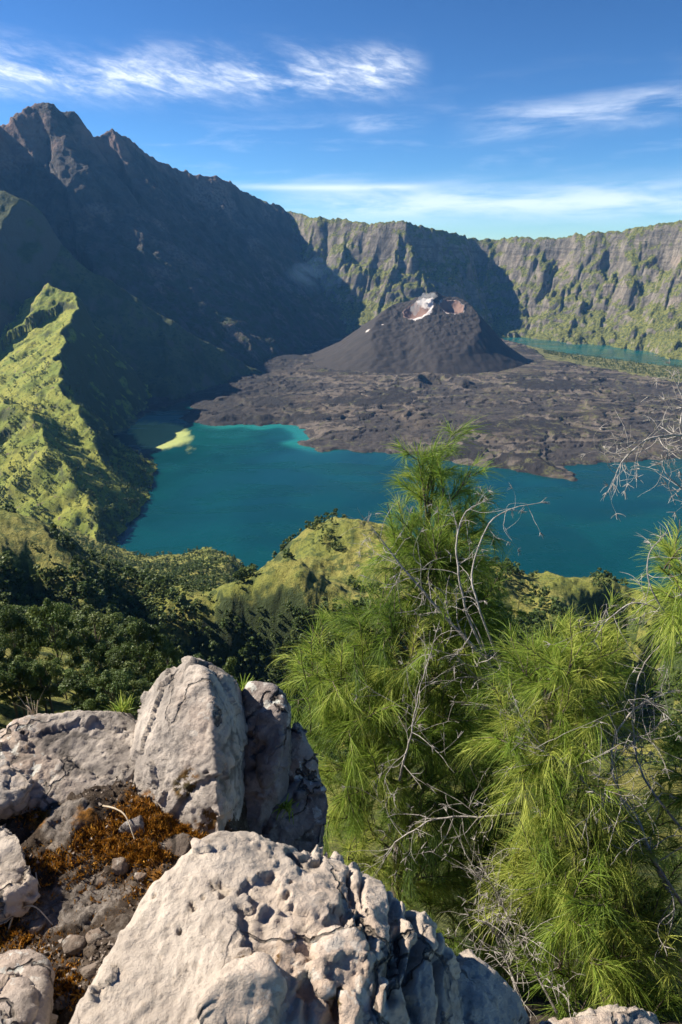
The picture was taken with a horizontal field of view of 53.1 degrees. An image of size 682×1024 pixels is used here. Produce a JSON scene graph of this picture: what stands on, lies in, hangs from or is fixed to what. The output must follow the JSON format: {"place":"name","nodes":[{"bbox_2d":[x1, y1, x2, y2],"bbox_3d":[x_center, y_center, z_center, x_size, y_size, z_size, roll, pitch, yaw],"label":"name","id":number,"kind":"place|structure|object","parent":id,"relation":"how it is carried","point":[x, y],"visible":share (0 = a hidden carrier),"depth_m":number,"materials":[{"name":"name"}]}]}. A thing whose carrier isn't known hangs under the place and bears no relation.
{"place":"outdoors","nodes":[
{"label":"outdoors","id":0,"kind":"place"},
{"bbox_2d":[0,283,157,545],"bbox_3d":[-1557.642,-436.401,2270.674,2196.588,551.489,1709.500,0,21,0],"label":"grassy ridge","id":1,"kind":"structure","parent":0,"point":[45,313],"depth_m":2139.36,"materials":[{"name":"green plant"}]},
{"bbox_2d":[0,191,264,399],"bbox_3d":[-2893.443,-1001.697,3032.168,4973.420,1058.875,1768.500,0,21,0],"label":"dark spur hill","id":2,"kind":"structure","parent":0,"point":[163,356],"depth_m":3193.98,"materials":[{"name":"green stone"}]},
{"bbox_2d":[0,102,347,366],"bbox_3d":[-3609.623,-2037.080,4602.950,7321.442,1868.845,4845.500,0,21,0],"label":"mountain","id":3,"kind":"structure","parent":0,"point":[216,261],"depth_m":4253.55,"materials":[{"name":"grey stone"}]},
{"bbox_2d":[0,509,681,958],"bbox_3d":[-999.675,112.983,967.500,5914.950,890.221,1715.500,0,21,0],"label":"slope","id":4,"kind":"structure","parent":0,"point":[300,581],"depth_m":496.20,"materials":[{"name":"green plant"}]},
{"bbox_2d":[0,646,5,656],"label":"valley tree","id":5,"kind":"object","parent":4,"relation":"on","point":[2,649],"visible":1,"depth_m":96.68,"materials":[{"name":"green plant"}]},
{"bbox_2d":[0,642,13,672],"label":"valley tree","id":6,"kind":"object","parent":4,"relation":"on","point":[8,660],"visible":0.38,"depth_m":101.56,"materials":[{"name":"green plant"}]},
{"bbox_2d":[0,653,30,718],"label":"valley tree","id":7,"kind":"object","parent":4,"relation":"on","point":[13,667],"visible":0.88,"depth_m":91.51,"materials":[{"name":"green plant"}]},
{"bbox_2d":[0,615,31,649],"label":"valley tree","id":8,"kind":"object","parent":4,"relation":"on","point":[15,629],"visible":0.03,"depth_m":119.34,"materials":[{"name":"green plant"}]},
{"bbox_2d":[11,604,25,613],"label":"hillside tree","id":9,"kind":"object","parent":4,"relation":"on","point":[20,608],"visible":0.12,"depth_m":174.58,"materials":[{"name":"green plant"}]},
{"bbox_2d":[0,675,39,715],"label":"valley tree","id":10,"kind":"object","parent":4,"relation":"on","point":[17,685],"visible":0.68,"depth_m":93.38,"materials":[{"name":"green plant"}]},
{"bbox_2d":[0,604,42,695],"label":"valley tree","id":11,"kind":"object","parent":4,"relation":"on","point":[12,623],"visible":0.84,"depth_m":102.61,"materials":[{"name":"green plant"}]},
{"bbox_2d":[20,608,38,637],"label":"hillside tree","id":12,"kind":"object","parent":4,"relation":"on","point":[25,610],"visible":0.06,"depth_m":174.88,"materials":[{"name":"green plant"}]},
{"bbox_2d":[0,610,59,663],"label":"valley tree","id":13,"kind":"object","parent":4,"relation":"on","point":[43,642],"visible":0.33,"depth_m":115.43,"materials":[{"name":"green plant"}]},
{"bbox_2d":[19,658,61,713],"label":"valley tree","id":14,"kind":"object","parent":4,"relation":"on","point":[44,680],"visible":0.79,"depth_m":93.32,"materials":[{"name":"green plant"}]},
{"bbox_2d":[21,657,63,713],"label":"valley tree","id":15,"kind":"object","parent":4,"relation":"on","point":[30,680],"visible":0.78,"depth_m":93.42,"materials":[{"name":"green plant"}]},
{"bbox_2d":[37,601,59,633],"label":"valley tree","id":16,"kind":"object","parent":4,"relation":"on","point":[54,604],"visible":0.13,"depth_m":165.33,"materials":[{"name":"green plant"}]},
{"bbox_2d":[25,598,78,660],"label":"valley tree","id":17,"kind":"object","parent":4,"relation":"on","point":[62,611],"visible":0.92,"depth_m":106.87,"materials":[{"name":"green plant"}]},
{"bbox_2d":[50,659,76,699],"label":"valley tree","id":18,"kind":"object","parent":4,"relation":"on","point":[70,664],"visible":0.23,"depth_m":106.16,"materials":[{"name":"green plant"}]},
{"bbox_2d":[45,604,98,664],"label":"valley tree","id":19,"kind":"object","parent":4,"relation":"on","point":[87,609],"visible":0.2,"depth_m":146.53,"materials":[{"name":"green plant"}]},
{"bbox_2d":[57,662,98,710],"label":"valley tree","id":20,"kind":"object","parent":4,"relation":"on","point":[67,681],"visible":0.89,"depth_m":91.19,"materials":[{"name":"green plant"}]},
{"bbox_2d":[75,677,98,710],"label":"valley tree","id":21,"kind":"object","parent":4,"relation":"on","point":[82,695],"visible":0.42,"depth_m":91.89,"materials":[{"name":"green plant"}]},
{"bbox_2d":[72,635,110,681],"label":"valley tree","id":22,"kind":"object","parent":4,"relation":"on","point":[99,648],"visible":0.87,"depth_m":106.19,"materials":[{"name":"green plant"}]},
{"bbox_2d":[64,612,124,667],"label":"valley tree","id":23,"kind":"object","parent":4,"relation":"on","point":[99,620],"visible":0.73,"depth_m":131.51,"materials":[{"name":"green plant"}]},
{"bbox_2d":[91,625,121,646],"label":"hillside tree","id":24,"kind":"object","parent":4,"relation":"on","point":[109,637],"visible":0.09,"depth_m":173.24,"materials":[{"name":"green plant"}]},
{"bbox_2d":[83,670,138,711],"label":"valley tree","id":25,"kind":"object","parent":4,"relation":"on","point":[103,682],"visible":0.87,"depth_m":87.13,"materials":[{"name":"green plant"}]},
{"bbox_2d":[91,659,145,710],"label":"valley tree","id":26,"kind":"object","parent":4,"relation":"on","point":[127,669],"visible":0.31,"depth_m":94.37,"materials":[{"name":"green plant"}]},
{"bbox_2d":[103,645,139,684],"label":"valley tree","id":27,"kind":"object","parent":4,"relation":"on","point":[111,653],"visible":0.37,"depth_m":127.71,"materials":[{"name":"green plant"}]},
{"bbox_2d":[104,623,150,653],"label":"valley tree","id":28,"kind":"object","parent":4,"relation":"on","point":[126,634],"visible":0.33,"depth_m":166.59,"materials":[{"name":"green plant"}]},
{"bbox_2d":[115,677,152,719],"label":"valley tree","id":29,"kind":"object","parent":4,"relation":"on","point":[142,684],"visible":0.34,"depth_m":90.67,"materials":[{"name":"green plant"}]},
{"bbox_2d":[117,669,153,695],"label":"valley tree","id":30,"kind":"object","parent":4,"relation":"on","point":[145,675],"visible":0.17,"depth_m":110.39,"materials":[{"name":"green plant"}]},
{"bbox_2d":[106,616,167,680],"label":"valley tree","id":31,"kind":"object","parent":4,"relation":"on","point":[141,636],"visible":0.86,"depth_m":112.20,"materials":[{"name":"green plant"}]},
{"bbox_2d":[118,643,159,688],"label":"valley tree","id":32,"kind":"object","parent":4,"relation":"on","point":[148,670],"visible":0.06,"depth_m":131.33,"materials":[{"name":"green plant"}]},
{"bbox_2d":[132,650,170,680],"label":"valley tree","id":33,"kind":"object","parent":4,"relation":"on","point":[158,656],"visible":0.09,"depth_m":164.75,"materials":[{"name":"green plant"}]},
{"bbox_2d":[148,640,183,682],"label":"valley tree","id":34,"kind":"object","parent":4,"relation":"on","point":[167,650],"visible":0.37,"depth_m":112.12,"materials":[{"name":"green plant"}]},
{"bbox_2d":[169,653,203,666],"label":"valley tree","id":35,"kind":"object","parent":4,"relation":"on","point":[195,656],"visible":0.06,"depth_m":143.32,"materials":[{"name":"green plant"}]},
{"bbox_2d":[218,656,242,687],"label":"valley tree","id":36,"kind":"object","parent":4,"relation":"on","point":[229,666],"visible":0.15,"depth_m":106.25,"materials":[{"name":"green plant"}]},
{"bbox_2d":[0,324,681,767],"bbox_3d":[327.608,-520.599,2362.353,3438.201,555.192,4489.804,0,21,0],"label":"woods","id":37,"kind":"object","parent":4,"relation":"on","point":[152,578],"visible":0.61,"depth_m":510.00,"materials":[{"name":"green plant"}]},
{"bbox_2d":[0,779,681,1023],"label":"ground","id":38,"kind":"structure","parent":0,"point":[78,812],"depth_m":2.25,"materials":[{"name":"soil"}]},
{"bbox_2d":[0,826,39,924],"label":"boulder","id":39,"kind":"object","parent":38,"relation":"on","point":[18,886],"visible":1,"depth_m":2.14,"materials":[{"name":"grey stone"}]},
{"bbox_2d":[13,694,40,714],"bbox_3d":[-1.351,0.821,2.961,0.110,0.121,0.098,0,21,0],"label":"grass tuft","id":40,"kind":"object","parent":38,"relation":"on","point":[30,711],"visible":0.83,"depth_m":2.94,"materials":[{"name":"brown plant"}]},
{"bbox_2d":[0,949,57,1023],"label":"boulder","id":41,"kind":"object","parent":38,"relation":"on","point":[27,977],"visible":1,"depth_m":1.71,"materials":[{"name":"grey stone"}]},
{"bbox_2d":[8,905,52,930],"bbox_3d":[-0.961,1.256,2.112,0.143,0.073,0.041,-2,21,-6],"label":"dry stalk","id":42,"kind":"object","parent":38,"relation":"on","point":[29,906],"visible":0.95,"depth_m":2.11,"materials":[{"name":"grey plant"}]},
{"bbox_2d":[28,919,45,935],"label":"stone","id":43,"kind":"object","parent":38,"relation":"on","point":[37,925],"visible":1,"depth_m":2.10,"materials":[{"name":"stone"}]},
{"bbox_2d":[45,841,61,850],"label":"stone","id":44,"kind":"object","parent":38,"relation":"on","point":[51,847],"visible":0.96,"depth_m":2.32,"materials":[{"name":"stone"}]},
{"bbox_2d":[53,995,69,1010],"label":"stone","id":45,"kind":"object","parent":38,"relation":"on","point":[58,1005],"visible":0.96,"depth_m":1.80,"materials":[{"name":"stone"}]},
{"bbox_2d":[0,710,136,819],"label":"boulder","id":46,"kind":"object","parent":38,"relation":"on","point":[56,757],"visible":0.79,"depth_m":2.62,"materials":[{"name":"grey stone"}]},
{"bbox_2d":[62,934,86,955],"bbox_3d":[-0.776,1.257,1.980,0.073,0.042,0.057,0,21,0],"label":"stone","id":47,"kind":"object","parent":38,"relation":"on","point":[73,945],"visible":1,"depth_m":1.97,"materials":[{"name":"stone"}]},
{"bbox_2d":[79,960,99,979],"bbox_3d":[-0.680,1.248,1.867,0.063,0.036,0.051,-12,24,-29],"label":"stone","id":48,"kind":"object","parent":38,"relation":"on","point":[88,971],"visible":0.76,"depth_m":1.85,"materials":[{"name":"stone"}]},
{"bbox_2d":[85,927,108,943],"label":"stone","id":49,"kind":"object","parent":38,"relation":"on","point":[99,933],"visible":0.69,"depth_m":2.00,"materials":[{"name":"stone"}]},
{"bbox_2d":[90,873,106,886],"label":"stone","id":50,"kind":"object","parent":38,"relation":"on","point":[97,879],"visible":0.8,"depth_m":2.23,"materials":[{"name":"stone"}]},
{"bbox_2d":[0,782,230,1022],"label":"moss","id":51,"kind":"object","parent":38,"relation":"on","point":[167,832],"visible":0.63,"depth_m":2.30,"materials":[{"name":"brown plant"}]},
{"bbox_2d":[102,805,134,838],"bbox_3d":[-0.766,1.066,2.372,0.184,0.051,0.023,16,26,36],"label":"dry stalk","id":52,"kind":"object","parent":51,"relation":"on","point":[106,806],"visible":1,"depth_m":2.38,"materials":[{"name":"beige plant"}]},
{"bbox_2d":[100,691,133,712],"bbox_3d":[-0.909,0.809,2.835,0.147,0.168,0.142,-14,25,-33],"label":"grass tuft","id":53,"kind":"object","parent":38,"relation":"on","point":[121,707],"visible":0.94,"depth_m":2.83,"materials":[{"name":"green plant"}]},
{"bbox_2d":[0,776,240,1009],"bbox_3d":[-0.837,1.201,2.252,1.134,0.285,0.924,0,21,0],"label":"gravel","id":54,"kind":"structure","parent":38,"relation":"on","point":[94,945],"depth_m":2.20,"materials":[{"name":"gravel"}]},
{"bbox_2d":[111,857,129,875],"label":"stone","id":55,"kind":"object","parent":38,"relation":"on","point":[120,865],"visible":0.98,"depth_m":2.25,"materials":[{"name":"stone"}]},
{"bbox_2d":[118,815,144,836],"bbox_3d":[-0.724,1.106,2.381,0.098,0.096,0.061,0,21,0],"label":"stone","id":56,"kind":"object","parent":38,"relation":"on","point":[136,823],"visible":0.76,"depth_m":2.36,"materials":[{"name":"grey stone"}]},
{"bbox_2d":[135,872,146,880],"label":"stone","id":57,"kind":"object","parent":38,"relation":"on","point":[138,875],"visible":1,"depth_m":2.23,"materials":[{"name":"stone"}]},
{"bbox_2d":[157,833,194,856],"bbox_3d":[-0.578,1.145,2.364,0.127,0.042,0.084,8,22,19],"label":"stone","id":58,"kind":"object","parent":38,"relation":"on","point":[177,844],"visible":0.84,"depth_m":2.34,"materials":[{"name":"stone"}]},
{"bbox_2d":[129,656,247,833],"bbox_3d":[-0.620,1.038,2.746,0.488,0.884,0.823,0,21,0],"label":"boulder","id":59,"kind":"object","parent":38,"relation":"on","point":[187,751],"visible":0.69,"depth_m":2.54,"materials":[{"name":"grey stone"}]},
{"bbox_2d":[69,831,460,1023],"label":"boulder","id":60,"kind":"object","parent":38,"relation":"on","point":[238,927],"visible":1,"depth_m":1.61,"materials":[{"name":"grey stone"}]},
{"bbox_2d":[242,681,291,834],"bbox_3d":[-0.347,1.355,2.996,0.285,1.207,0.696,0,21,0],"label":"boulder","id":61,"kind":"object","parent":38,"relation":"on","point":[268,717],"visible":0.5,"depth_m":2.81,"materials":[{"name":"grey stone"}]},
{"bbox_2d":[234,674,254,690],"bbox_3d":[-0.427,0.779,3.041,0.183,0.104,0.213,13,24,30],"label":"grass tuft","id":62,"kind":"object","parent":61,"relation":"on","point":[242,686],"visible":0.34,"depth_m":3.06,"materials":[{"name":"green plant"}]},
{"bbox_2d":[271,793,298,824],"bbox_3d":[-0.207,1.169,2.695,0.106,0.080,0.130,9,23,23],"label":"fern sprig","id":63,"kind":"object","parent":61,"relation":"on","point":[286,806],"visible":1,"depth_m":2.70,"materials":[{"name":"green plant"}]},
{"bbox_2d":[261,778,327,852],"bbox_3d":[-0.214,1.581,2.963,0.323,0.905,0.680,0,21,0],"label":"boulder","id":64,"kind":"object","parent":38,"relation":"on","point":[305,831],"visible":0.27,"depth_m":2.83,"materials":[{"name":"grey stone"}]},
{"bbox_2d":[288,722,320,782],"bbox_3d":[-0.192,1.402,3.104,0.195,1.003,0.482,-3,21,-9],"label":"boulder","id":65,"kind":"object","parent":38,"relation":"on","point":[304,763],"visible":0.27,"depth_m":2.92,"materials":[{"name":"grey stone"}]},
{"bbox_2d":[263,414,600,914],"bbox_3d":[0.526,2.018,5.428,2.296,5.335,2.525,0,21,0],"label":"needle tree","id":66,"kind":"object","parent":38,"relation":"on","point":[428,559],"visible":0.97,"depth_m":4.99,"materials":[{"name":"green plant"}]},
{"bbox_2d":[456,949,529,1023],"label":"boulder","id":67,"kind":"object","parent":38,"relation":"on","point":[488,994],"visible":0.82,"depth_m":1.85,"materials":[{"name":"grey stone"}]},
{"bbox_2d":[366,679,681,1005],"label":"needle tree","id":68,"kind":"object","parent":38,"relation":"on","point":[485,849],"visible":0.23,"depth_m":5.52,"materials":[{"name":"green plant"}]},
{"bbox_2d":[425,581,681,1022],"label":"needle tree","id":69,"kind":"object","parent":38,"relation":"on","point":[631,926],"visible":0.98,"depth_m":4.08,"materials":[{"name":"green plant"}]},
{"bbox_2d":[536,1004,659,1023],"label":"boulder","id":70,"kind":"object","parent":38,"relation":"on","point":[612,1014],"visible":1,"depth_m":2.02,"materials":[{"name":"grey stone"}]},
{"bbox_2d":[544,358,681,880],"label":"needle tree","id":71,"kind":"object","parent":38,"relation":"on","point":[674,616],"visible":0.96,"depth_m":4.09,"materials":[{"name":"green plant"}]},
{"bbox_2d":[0,0,681,239],"label":"sky","id":72,"kind":"structure","parent":0,"point":[478,119],"materials":[{"name":"blue"}]},
{"bbox_2d":[112,337,681,594],"bbox_3d":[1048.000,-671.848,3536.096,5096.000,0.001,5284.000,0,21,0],"label":"lake water","id":73,"kind":"structure","parent":0,"point":[247,495],"depth_m":1890.43,"materials":[{"name":"teal liquid"}]},
{"bbox_2d":[113,333,681,480],"bbox_3d":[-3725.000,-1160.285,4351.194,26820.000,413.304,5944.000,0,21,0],"label":"lava field","id":74,"kind":"structure","parent":0,"point":[549,415],"depth_m":2848.83,"materials":[{"name":"grey stone"}]},
{"bbox_2d":[312,292,527,374],"bbox_3d":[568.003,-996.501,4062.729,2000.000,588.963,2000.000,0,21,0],"label":"volcano cone","id":75,"kind":"object","parent":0,"point":[433,332],"visible":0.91,"depth_m":3765.25,"materials":[{"name":"grey stone"}]},
{"bbox_2d":[262,200,681,359],"bbox_3d":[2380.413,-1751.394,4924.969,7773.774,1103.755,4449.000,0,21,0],"label":"crater wall","id":76,"kind":"structure","parent":0,"point":[619,289],"depth_m":5363.49,"materials":[{"name":"grey stone"}]}
]}

